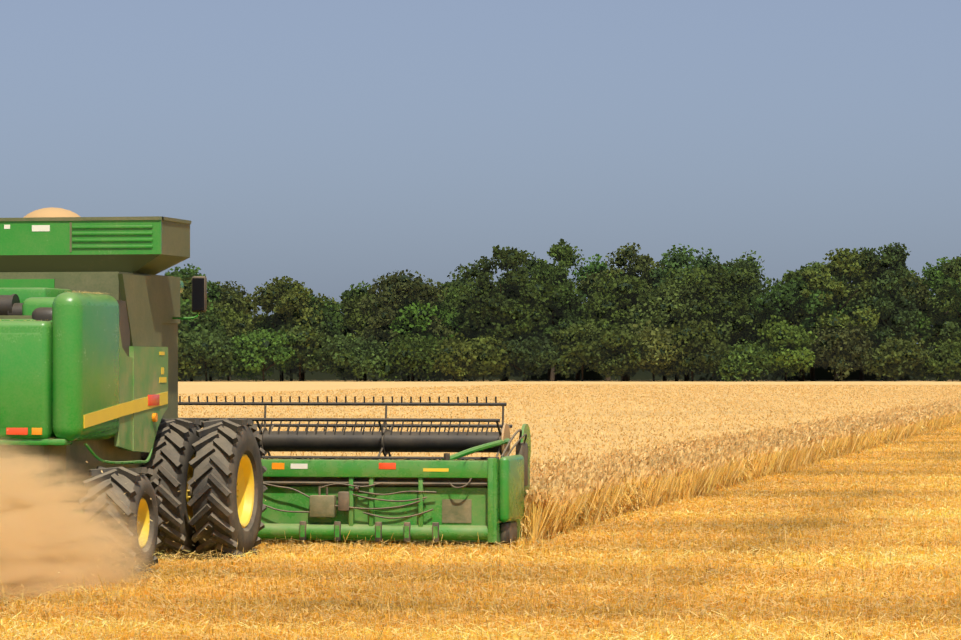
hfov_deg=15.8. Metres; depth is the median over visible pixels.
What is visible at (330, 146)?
sky
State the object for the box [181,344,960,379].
woodland understory
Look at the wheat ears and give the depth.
181.99 m
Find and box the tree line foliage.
[164,239,960,381]
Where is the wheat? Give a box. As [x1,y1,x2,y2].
[178,380,960,538]
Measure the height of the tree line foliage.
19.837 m
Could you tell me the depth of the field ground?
40.97 m
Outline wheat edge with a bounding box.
[410,398,960,542]
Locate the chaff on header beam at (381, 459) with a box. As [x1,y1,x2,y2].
[262,458,486,459]
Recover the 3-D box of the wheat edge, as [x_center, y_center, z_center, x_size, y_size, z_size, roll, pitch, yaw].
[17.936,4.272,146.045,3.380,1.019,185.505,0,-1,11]
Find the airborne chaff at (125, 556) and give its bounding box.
[3,458,296,594]
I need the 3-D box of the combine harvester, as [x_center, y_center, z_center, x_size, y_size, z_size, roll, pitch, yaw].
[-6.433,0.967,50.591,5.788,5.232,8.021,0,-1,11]
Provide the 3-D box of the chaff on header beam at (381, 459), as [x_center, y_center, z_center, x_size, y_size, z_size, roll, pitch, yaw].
[-5.641,2.160,54.409,11.899,0.025,0.413,0,-1,11]
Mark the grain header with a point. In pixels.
(449, 497)
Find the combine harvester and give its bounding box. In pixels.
[0,207,267,575]
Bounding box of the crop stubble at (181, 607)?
[0,424,960,639]
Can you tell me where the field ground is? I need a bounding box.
[18,484,959,639]
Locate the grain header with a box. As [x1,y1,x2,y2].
[178,396,530,542]
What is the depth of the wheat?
175.65 m
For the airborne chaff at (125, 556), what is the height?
1.942 m
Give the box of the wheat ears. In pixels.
[178,384,960,463]

